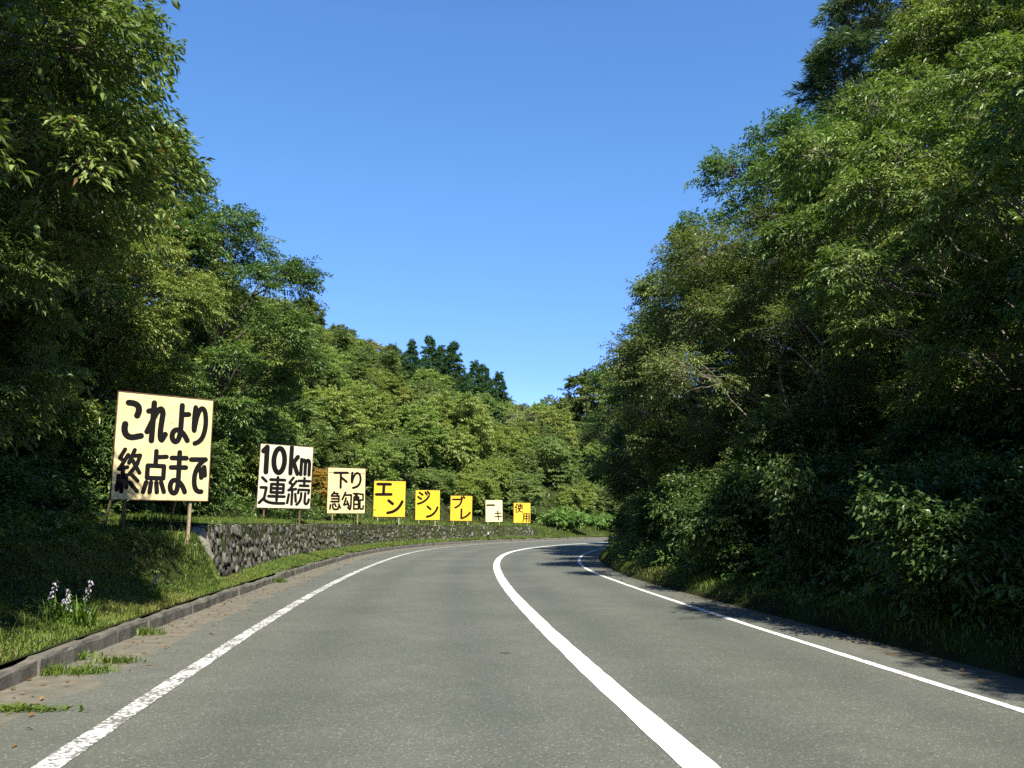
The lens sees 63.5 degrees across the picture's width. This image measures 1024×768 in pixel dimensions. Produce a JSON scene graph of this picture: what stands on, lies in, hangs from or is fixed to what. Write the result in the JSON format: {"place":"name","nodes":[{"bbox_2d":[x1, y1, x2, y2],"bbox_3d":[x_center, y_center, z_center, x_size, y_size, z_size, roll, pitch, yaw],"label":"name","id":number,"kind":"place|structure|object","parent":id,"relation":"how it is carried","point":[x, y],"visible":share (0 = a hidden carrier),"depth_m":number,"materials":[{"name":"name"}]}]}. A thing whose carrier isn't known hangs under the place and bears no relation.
{"place":"outdoors","nodes":[
{"label":"outdoors","id":0,"kind":"place"},
{"bbox_2d":[0,339,1020,669],"bbox_3d":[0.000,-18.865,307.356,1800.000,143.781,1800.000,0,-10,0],"label":"terrain","id":1,"kind":"structure","parent":0,"point":[548,487],"depth_m":63.44,"materials":[{"name":"green plant"}]},
{"bbox_2d":[4,4,169,346],"bbox_3d":[-11.504,-4.912,16.428,8.061,10.431,8.657,8,-13,-41],"label":"broadleaf tree","id":2,"kind":"object","parent":1,"relation":"on","point":[67,304],"visible":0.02,"depth_m":17.68,"materials":[{"name":"green plant"}]},
{"bbox_2d":[2,195,237,415],"bbox_3d":[-9.998,-1.177,19.937,6.806,7.164,5.436,-2,-10,10],"label":"broadleaf tree","id":3,"kind":"object","parent":1,"relation":"on","point":[136,333],"visible":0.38,"depth_m":19.50,"materials":[{"name":"green plant"}]},
{"bbox_2d":[42,120,241,388],"bbox_3d":[-14.141,-4.467,30.228,8.743,11.107,9.250,4,-10,-24],"label":"broadleaf tree","id":4,"kind":"object","parent":1,"relation":"on","point":[204,264],"visible":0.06,"depth_m":30.35,"materials":[{"name":"green plant"}]},
{"bbox_2d":[94,194,333,450],"bbox_3d":[-11.608,-1.550,31.628,9.646,11.368,9.038,4,-10,-23],"label":"broadleaf tree","id":5,"kind":"object","parent":1,"relation":"on","point":[234,412],"visible":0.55,"depth_m":30.75,"materials":[{"name":"green plant"}]},
{"bbox_2d":[188,334,315,417],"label":"hillside tree","id":6,"kind":"object","parent":1,"relation":"on","point":[269,361],"visible":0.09,"depth_m":47.84,"materials":[{"name":"green plant"}]},
{"bbox_2d":[234,409,302,445],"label":"hillside tree","id":7,"kind":"object","parent":1,"relation":"on","point":[291,425],"visible":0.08,"depth_m":36.56,"materials":[{"name":"green plant"}]},
{"bbox_2d":[257,318,329,403],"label":"hillside tree","id":8,"kind":"object","parent":1,"relation":"on","point":[321,380],"visible":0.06,"depth_m":55.30,"materials":[{"name":"green plant"}]},
{"bbox_2d":[268,398,333,466],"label":"hillside tree","id":9,"kind":"object","parent":1,"relation":"on","point":[307,408],"visible":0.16,"depth_m":44.01,"materials":[{"name":"green plant"}]},
{"bbox_2d":[289,294,328,329],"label":"hillside tree","id":10,"kind":"object","parent":1,"relation":"on","point":[313,306],"visible":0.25,"depth_m":98.11,"materials":[{"name":"green plant"}]},
{"bbox_2d":[289,393,344,444],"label":"hillside tree","id":11,"kind":"object","parent":1,"relation":"on","point":[321,402],"visible":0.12,"depth_m":52.48,"materials":[{"name":"green plant"}]},
{"bbox_2d":[311,429,357,484],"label":"hillside tree","id":12,"kind":"object","parent":1,"relation":"on","point":[329,456],"visible":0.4,"depth_m":46.88,"materials":[{"name":"green plant"}]},
{"bbox_2d":[306,362,365,431],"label":"hillside tree","id":13,"kind":"object","parent":1,"relation":"on","point":[332,372],"visible":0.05,"depth_m":57.45,"materials":[{"name":"green plant"}]},
{"bbox_2d":[301,384,371,449],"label":"hillside tree","id":14,"kind":"object","parent":1,"relation":"on","point":[342,404],"visible":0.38,"depth_m":53.84,"materials":[{"name":"green plant"}]},
{"bbox_2d":[314,343,359,375],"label":"hillside tree","id":15,"kind":"object","parent":1,"relation":"on","point":[346,358],"visible":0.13,"depth_m":71.18,"materials":[{"name":"green plant"}]},
{"bbox_2d":[310,327,364,365],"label":"hillside tree","id":16,"kind":"object","parent":1,"relation":"on","point":[344,338],"visible":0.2,"depth_m":81.15,"materials":[{"name":"green plant"}]},
{"bbox_2d":[322,361,366,401],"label":"hillside tree","id":17,"kind":"object","parent":1,"relation":"on","point":[351,383],"visible":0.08,"depth_m":60.87,"materials":[{"name":"green plant"}]},
{"bbox_2d":[332,359,379,424],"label":"hillside tree","id":18,"kind":"object","parent":1,"relation":"on","point":[354,369],"visible":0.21,"depth_m":64.60,"materials":[{"name":"green plant"}]},
{"bbox_2d":[340,382,401,448],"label":"hillside tree","id":19,"kind":"object","parent":1,"relation":"on","point":[370,404],"visible":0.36,"depth_m":60.70,"materials":[{"name":"green plant"}]},
{"bbox_2d":[338,441,404,491],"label":"hillside tree","id":20,"kind":"object","parent":1,"relation":"on","point":[373,464],"visible":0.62,"depth_m":52.44,"materials":[{"name":"green plant"}]},
{"bbox_2d":[344,345,409,381],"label":"hillside tree","id":21,"kind":"object","parent":1,"relation":"on","point":[386,357],"visible":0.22,"depth_m":76.64,"materials":[{"name":"green plant"}]},
{"bbox_2d":[351,429,419,476],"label":"hillside tree","id":22,"kind":"object","parent":1,"relation":"on","point":[410,459],"visible":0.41,"depth_m":58.08,"materials":[{"name":"green plant"}]},
{"bbox_2d":[372,373,414,432],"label":"hillside tree","id":23,"kind":"object","parent":1,"relation":"on","point":[392,385],"visible":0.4,"depth_m":67.83,"materials":[{"name":"green plant"}]},
{"bbox_2d":[400,338,420,381],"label":"cedar tree","id":24,"kind":"object","parent":1,"relation":"on","point":[411,358],"visible":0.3,"depth_m":88.28,"materials":[{"name":"green plant"}]},
{"bbox_2d":[396,379,428,432],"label":"hillside tree","id":25,"kind":"object","parent":1,"relation":"on","point":[414,386],"visible":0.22,"depth_m":70.87,"materials":[{"name":"green plant"}]},
{"bbox_2d":[382,402,452,469],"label":"hillside tree","id":26,"kind":"object","parent":1,"relation":"on","point":[407,413],"visible":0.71,"depth_m":64.71,"materials":[{"name":"green plant"}]},
{"bbox_2d":[417,335,443,382],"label":"cedar tree","id":27,"kind":"object","parent":1,"relation":"on","point":[428,362],"visible":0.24,"depth_m":90.33,"materials":[{"name":"green plant"}]},
{"bbox_2d":[404,367,461,393],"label":"hillside tree","id":28,"kind":"object","parent":1,"relation":"on","point":[421,374],"visible":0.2,"depth_m":83.33,"materials":[{"name":"green plant"}]},
{"bbox_2d":[410,467,457,500],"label":"hillside tree","id":29,"kind":"object","parent":1,"relation":"on","point":[445,485],"visible":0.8,"depth_m":60.91,"materials":[{"name":"green plant"}]},
{"bbox_2d":[418,378,457,408],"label":"hillside tree","id":30,"kind":"object","parent":1,"relation":"on","point":[426,384],"visible":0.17,"depth_m":78.96,"materials":[{"name":"green plant"}]},
{"bbox_2d":[412,389,493,472],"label":"hillside tree","id":31,"kind":"object","parent":1,"relation":"on","point":[467,441],"visible":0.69,"depth_m":68.85,"materials":[{"name":"green plant"}]},
{"bbox_2d":[438,341,471,391],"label":"cedar tree","id":32,"kind":"object","parent":1,"relation":"on","point":[450,367],"visible":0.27,"depth_m":89.19,"materials":[{"name":"green plant"}]},
{"bbox_2d":[445,409,497,463],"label":"hillside tree","id":33,"kind":"object","parent":1,"relation":"on","point":[489,442],"visible":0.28,"depth_m":71.44,"materials":[{"name":"green plant"}]},
{"bbox_2d":[450,468,503,510],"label":"hillside tree","id":34,"kind":"object","parent":1,"relation":"on","point":[490,488],"visible":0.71,"depth_m":63.36,"materials":[{"name":"green plant"}]},
{"bbox_2d":[472,363,491,394],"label":"cedar tree","id":35,"kind":"object","parent":1,"relation":"on","point":[482,379],"visible":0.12,"depth_m":90.98,"materials":[{"name":"green plant"}]},
{"bbox_2d":[459,456,517,498],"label":"hillside tree","id":36,"kind":"object","parent":1,"relation":"on","point":[501,467],"visible":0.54,"depth_m":67.25,"materials":[{"name":"green plant"}]},
{"bbox_2d":[474,391,504,430],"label":"hillside tree","id":37,"kind":"object","parent":1,"relation":"on","point":[487,397],"visible":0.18,"depth_m":85.88,"materials":[{"name":"green plant"}]},
{"bbox_2d":[483,379,509,433],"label":"cedar tree","id":38,"kind":"object","parent":1,"relation":"on","point":[491,383],"visible":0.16,"depth_m":88.62,"materials":[{"name":"green plant"}]},
{"bbox_2d":[491,371,509,411],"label":"cedar tree","id":39,"kind":"object","parent":1,"relation":"on","point":[502,388],"visible":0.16,"depth_m":91.89,"materials":[{"name":"green plant"}]},
{"bbox_2d":[481,428,534,467],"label":"hillside tree","id":40,"kind":"object","parent":1,"relation":"on","point":[512,445],"visible":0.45,"depth_m":77.69,"materials":[{"name":"green plant"}]},
{"bbox_2d":[0,277,1023,632],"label":"undergrowth","id":41,"kind":"object","parent":1,"relation":"on","point":[16,469],"visible":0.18,"depth_m":13.22,"materials":[{"name":"green plant"}]},
{"bbox_2d":[490,418,539,446],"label":"hillside tree","id":42,"kind":"object","parent":1,"relation":"on","point":[524,423],"visible":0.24,"depth_m":82.72,"materials":[{"name":"green plant"}]},
{"bbox_2d":[486,469,545,516],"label":"hillside tree","id":43,"kind":"object","parent":1,"relation":"on","point":[535,488],"visible":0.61,"depth_m":68.38,"materials":[{"name":"green plant"}]},
{"bbox_2d":[487,449,545,495],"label":"hillside tree","id":44,"kind":"object","parent":1,"relation":"on","point":[529,467],"visible":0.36,"depth_m":72.34,"materials":[{"name":"green plant"}]},
{"bbox_2d":[504,404,537,433],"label":"hillside tree","id":45,"kind":"object","parent":1,"relation":"on","point":[510,410],"visible":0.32,"depth_m":89.57,"materials":[{"name":"green plant"}]},
{"bbox_2d":[511,435,582,487],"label":"hillside tree","id":46,"kind":"object","parent":1,"relation":"on","point":[560,466],"visible":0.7,"depth_m":77.98,"materials":[{"name":"green plant"}]},
{"bbox_2d":[526,405,578,445],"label":"hillside tree","id":47,"kind":"object","parent":1,"relation":"on","point":[566,424],"visible":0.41,"depth_m":86.67,"materials":[{"name":"green plant"}]},
{"bbox_2d":[556,480,597,514],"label":"hillside tree","id":48,"kind":"object","parent":1,"relation":"on","point":[584,501],"visible":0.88,"depth_m":74.27,"materials":[{"name":"green plant"}]},
{"bbox_2d":[549,365,608,430],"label":"hillside tree","id":49,"kind":"object","parent":1,"relation":"on","point":[576,381],"visible":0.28,"depth_m":107.64,"materials":[{"name":"green plant"}]},
{"bbox_2d":[590,484,618,511],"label":"hillside tree","id":50,"kind":"object","parent":1,"relation":"on","point":[604,503],"visible":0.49,"depth_m":78.62,"materials":[{"name":"green plant"}]},
{"bbox_2d":[577,374,724,512],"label":"maple tree","id":51,"kind":"object","parent":1,"relation":"on","point":[619,492],"visible":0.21,"depth_m":34.14,"materials":[{"name":"green plant"}]},
{"bbox_2d":[574,306,732,501],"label":"broadleaf tree","id":52,"kind":"object","parent":1,"relation":"on","point":[615,436],"visible":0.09,"depth_m":37.37,"materials":[{"name":"green plant"}]},
{"bbox_2d":[599,252,815,488],"bbox_3d":[7.146,-0.158,31.438,8.467,10.756,8.958,3,-10,-16],"label":"broadleaf tree","id":53,"kind":"object","parent":1,"relation":"on","point":[645,292],"visible":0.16,"depth_m":30.37,"materials":[{"name":"green plant"}]},
{"bbox_2d":[659,102,970,413],"bbox_3d":[9.627,-3.287,26.625,9.646,11.368,9.038,2,-10,-11],"label":"broadleaf tree","id":54,"kind":"object","parent":1,"relation":"on","point":[756,175],"visible":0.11,"depth_m":26.33,"materials":[{"name":"green plant"}]},
{"bbox_2d":[635,243,1001,493],"bbox_3d":[6.797,0.067,18.466,7.723,6.523,7.294,-3,-10,18],"label":"maple tree","id":55,"kind":"object","parent":1,"relation":"on","point":[862,394],"visible":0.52,"depth_m":18.25,"materials":[{"name":"green plant"}]},
{"bbox_2d":[744,63,1023,405],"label":"broadleaf tree","id":56,"kind":"object","parent":1,"relation":"on","point":[832,150],"visible":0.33,"depth_m":17.70,"materials":[{"name":"green plant"}]},
{"bbox_2d":[781,0,1023,269],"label":"pine tree","id":57,"kind":"object","parent":1,"relation":"on","point":[853,38],"visible":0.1,"depth_m":30.12,"materials":[{"name":"green plant"}]},
{"bbox_2d":[785,27,1023,455],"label":"broadleaf tree","id":58,"kind":"object","parent":1,"relation":"on","point":[946,194],"visible":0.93,"depth_m":12.60,"materials":[{"name":"green plant"}]},
{"bbox_2d":[827,0,1023,330],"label":"broadleaf tree","id":59,"kind":"object","parent":1,"relation":"on","point":[915,31],"visible":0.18,"depth_m":22.66,"materials":[{"name":"green plant"}]},
{"bbox_2d":[954,0,1023,323],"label":"broadleaf tree","id":60,"kind":"object","parent":1,"relation":"on","point":[1014,141],"visible":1,"depth_m":8.51,"materials":[{"name":"green plant"}]},
{"bbox_2d":[0,452,1023,669],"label":"grass bank","id":61,"kind":"structure","parent":0,"point":[445,511],"depth_m":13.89,"materials":[{"name":"plant"}]},
{"bbox_2d":[0,359,104,477],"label":"shrub","id":62,"kind":"object","parent":61,"relation":"on","point":[68,425],"visible":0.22,"depth_m":14.32,"materials":[{"name":"green plant"}]},
{"bbox_2d":[0,112,148,459],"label":"broadleaf tree","id":63,"kind":"object","parent":61,"relation":"on","point":[20,397],"visible":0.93,"depth_m":8.58,"materials":[{"name":"green plant"}]},
{"bbox_2d":[70,580,114,627],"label":"flower","id":64,"kind":"object","parent":61,"relation":"on","point":[86,616],"visible":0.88,"depth_m":8.90,"materials":[{"name":"green plant"}]},
{"bbox_2d":[50,384,140,512],"bbox_3d":[-8.630,1.441,17.262,3.433,2.751,2.478,42,-43,-76],"label":"shrub","id":65,"kind":"object","parent":61,"relation":"on","point":[95,456],"visible":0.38,"depth_m":16.43,"materials":[{"name":"green plant"}]},
{"bbox_2d":[0,0,215,379],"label":"broadleaf tree","id":66,"kind":"object","parent":61,"relation":"on","point":[114,153],"visible":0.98,"depth_m":8.19,"materials":[{"name":"green plant"}]},
{"bbox_2d":[0,0,220,338],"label":"broadleaf tree","id":67,"kind":"object","parent":61,"relation":"on","point":[154,36],"visible":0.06,"depth_m":14.36,"materials":[{"name":"green plant"}]},
{"bbox_2d":[104,391,213,544],"bbox_3d":[-6.334,1.655,14.587,1.632,2.830,0.980,8,-13,-40],"label":"signboard","id":68,"kind":"object","parent":61,"relation":"on","point":[162,448],"visible":0.99,"depth_m":14.29,"materials":[{"name":"beige paint"}]},
{"bbox_2d":[107,441,212,515],"bbox_3d":[-9.032,2.127,20.139,3.248,2.829,3.064,-2,-10,14],"label":"shrub","id":69,"kind":"object","parent":61,"relation":"on","point":[162,506],"depth_m":20.06,"materials":[{"name":"green plant"}]},
{"bbox_2d":[172,436,247,515],"bbox_3d":[-8.904,2.487,22.603,3.433,2.751,2.477,11,-14,-48],"label":"shrub","id":70,"kind":"object","parent":61,"relation":"on","point":[220,466],"visible":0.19,"depth_m":22.77,"materials":[{"name":"green plant"}]},
{"bbox_2d":[211,429,259,501],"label":"shrub","id":71,"kind":"object","parent":61,"relation":"on","point":[249,480],"visible":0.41,"depth_m":29.86,"materials":[{"name":"green plant"}]},
{"bbox_2d":[253,443,313,523],"bbox_3d":[-8.170,3.652,29.032,1.976,2.964,1.033,8,-12,-38],"label":"signboard","id":72,"kind":"object","parent":61,"relation":"on","point":[284,476],"visible":0.96,"depth_m":28.70,"materials":[{"name":"white paint"}]},
{"bbox_2d":[311,466,342,514],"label":"hillside tree","id":73,"kind":"object","parent":61,"relation":"on","point":[318,474],"visible":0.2,"depth_m":42.61,"materials":[{"name":"orange plant"}]},
{"bbox_2d":[324,467,365,523],"bbox_3d":[-8.135,5.498,39.622,1.932,2.910,0.981,7,-12,-34],"label":"signboard","id":74,"kind":"object","parent":61,"relation":"on","point":[345,490],"visible":0.98,"depth_m":39.29,"materials":[{"name":"beige paint"}]},
{"bbox_2d":[180,524,533,576],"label":"stone wall","id":75,"kind":"structure","parent":61,"relation":"on","point":[233,567],"depth_m":22.40,"materials":[{"name":"stone"}]},
{"bbox_2d":[373,481,405,524],"bbox_3d":[-7.018,6.855,46.768,1.796,2.697,1.028,3,-10,-18],"label":"signboard","id":76,"kind":"object","parent":61,"relation":"on","point":[389,499],"visible":0.91,"depth_m":46.37,"materials":[{"name":"yellow paint"}]},
{"bbox_2d":[413,490,439,523],"bbox_3d":[-5.544,7.978,52.494,1.676,2.440,0.982,5,-11,-29],"label":"signboard","id":77,"kind":"object","parent":61,"relation":"on","point":[427,504],"visible":0.96,"depth_m":52.13,"materials":[{"name":"yellow paint"}]},
{"bbox_2d":[450,495,471,524],"bbox_3d":[-3.601,8.841,56.938,1.538,2.263,1.019,3,-10,-16],"label":"signboard","id":78,"kind":"object","parent":61,"relation":"on","point":[460,508],"visible":0.95,"depth_m":56.52,"materials":[{"name":"yellow paint"}]},
{"bbox_2d":[482,500,502,523],"bbox_3d":[-1.549,9.602,60.833,1.426,2.098,0.982,5,-11,-30],"label":"signboard","id":79,"kind":"object","parent":61,"relation":"on","point":[493,510],"visible":0.91,"depth_m":60.47,"materials":[{"name":"beige paint"}]},
{"bbox_2d":[512,503,530,523],"bbox_3d":[0.608,10.223,64.023,1.393,2.037,1.015,3,-10,-20],"label":"signboard","id":80,"kind":"object","parent":61,"relation":"on","point":[521,513],"visible":0.98,"depth_m":63.61,"materials":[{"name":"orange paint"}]},
{"bbox_2d":[535,506,591,530],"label":"bush","id":81,"kind":"object","parent":61,"relation":"on","point":[558,519],"visible":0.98,"depth_m":66.78,"materials":[{"name":"green plant"}]},
{"bbox_2d":[588,514,616,531],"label":"bush","id":82,"kind":"object","parent":61,"relation":"on","point":[600,522],"visible":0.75,"depth_m":71.05,"materials":[{"name":"green plant"}]},
{"bbox_2d":[0,539,1023,767],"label":"road","id":83,"kind":"structure","parent":0,"point":[402,661],"depth_m":6.65,"materials":[{"name":"grey asphalt"}]},
{"bbox_2d":[0,701,105,714],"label":"weed","id":84,"kind":"object","parent":83,"relation":"on","point":[16,707],"visible":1,"depth_m":5.77,"materials":[{"name":"green plant"}]},
{"bbox_2d":[35,661,82,675],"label":"weed","id":85,"kind":"object","parent":83,"relation":"on","point":[59,669],"visible":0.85,"depth_m":7.16,"materials":[{"name":"green plant"}]},
{"bbox_2d":[62,662,130,676],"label":"weed","id":86,"kind":"object","parent":83,"relation":"on","point":[91,669],"visible":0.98,"depth_m":7.24,"materials":[{"name":"green plant"}]},
{"bbox_2d":[89,653,148,665],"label":"weed","id":87,"kind":"object","parent":83,"relation":"on","point":[113,660],"visible":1,"depth_m":7.75,"materials":[{"name":"green plant"}]},
{"bbox_2d":[0,537,607,690],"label":"kerb","id":88,"kind":"structure","parent":83,"relation":"on","point":[28,667],"depth_m":9.96,"materials":[{"name":"concrete"}]},
{"bbox_2d":[31,539,591,767],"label":"road edge line","id":89,"kind":"object","parent":83,"relation":"on","point":[66,753],"visible":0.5,"depth_m":6.25,"materials":[{"name":"paint"}]},
{"bbox_2d":[11,559,982,746],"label":"leaf litter","id":90,"kind":"object","parent":83,"relation":"on","point":[31,713],"visible":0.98,"depth_m":9.68,"materials":[{"name":"plant"}]},
{"bbox_2d":[493,542,719,767],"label":"road centre line","id":91,"kind":"object","parent":83,"relation":"on","point":[680,750],"visible":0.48,"depth_m":6.25,"materials":[{"name":"paint"}]},
{"bbox_2d":[578,548,1023,712],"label":"road shoulder line","id":92,"kind":"object","parent":83,"relation":"on","point":[1009,706],"visible":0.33,"depth_m":8.12,"materials":[{"name":"paint"}]},
{"bbox_2d":[47,0,989,409],"label":"sky","id":93,"kind":"structure","parent":0,"point":[492,178],"materials":[{"name":"blue"}]},
{"bbox_2d":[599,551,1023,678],"bbox_3d":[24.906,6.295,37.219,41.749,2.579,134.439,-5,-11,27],"label":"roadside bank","id":94,"kind":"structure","parent":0,"point":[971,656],"depth_m":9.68,"materials":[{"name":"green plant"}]},
{"bbox_2d":[620,485,679,556],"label":"shrub","id":95,"kind":"object","parent":94,"relation":"on","point":[641,510],"visible":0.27,"depth_m":23.22,"materials":[{"name":"green plant"}]},
{"bbox_2d":[644,458,721,562],"bbox_3d":[4.590,3.086,19.405,3.099,2.764,2.236,10,-14,-47],"label":"shrub","id":96,"kind":"object","parent":94,"relation":"on","point":[677,488],"visible":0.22,"depth_m":19.25,"materials":[{"name":"green plant"}]},
{"bbox_2d":[691,438,736,477],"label":"shrub","id":97,"kind":"object","parent":94,"relation":"on","point":[717,460],"visible":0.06,"depth_m":21.30,"materials":[{"name":"green plant"}]},
{"bbox_2d":[661,454,817,576],"bbox_3d":[4.674,2.587,15.746,2.566,2.523,3.556,22,-24,-66],"label":"shrub","id":98,"kind":"object","parent":94,"relation":"on","point":[739,514],"visible":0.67,"depth_m":15.35,"materials":[{"name":"green plant"}]},
{"bbox_2d":[596,186,892,486],"bbox_3d":[6.669,-0.291,22.975,9.440,8.442,9.994,8,-12,-39],"label":"maple tree","id":99,"kind":"object","parent":94,"relation":"on","point":[692,272],"visible":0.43,"depth_m":21.16,"materials":[{"name":"green plant"}]},
{"bbox_2d":[720,393,885,477],"bbox_3d":[6.283,1.804,17.557,4.308,3.404,3.109,17,-20,-61],"label":"shrub","id":100,"kind":"object","parent":94,"relation":"on","point":[750,461],"visible":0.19,"depth_m":17.11,"materials":[{"name":"green plant"}]},
{"bbox_2d":[750,428,890,588],"bbox_3d":[4.941,2.076,12.934,2.976,2.706,2.148,19,-21,-62],"label":"shrub","id":101,"kind":"object","parent":94,"relation":"on","point":[824,491],"visible":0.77,"depth_m":12.43,"materials":[{"name":"green plant"}]},
{"bbox_2d":[840,432,1023,628],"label":"shrub","id":102,"kind":"object","parent":94,"relation":"on","point":[947,543],"visible":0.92,"depth_m":8.76,"materials":[{"name":"green plant"}]},
{"bbox_2d":[875,431,1012,562],"bbox_3d":[6.067,1.768,11.355,1.815,2.229,2.516,8,-13,-41],"label":"shrub","id":103,"kind":"object","parent":94,"relation":"on","point":[937,458],"visible":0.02,"depth_m":11.33,"materials":[{"name":"green plant"}]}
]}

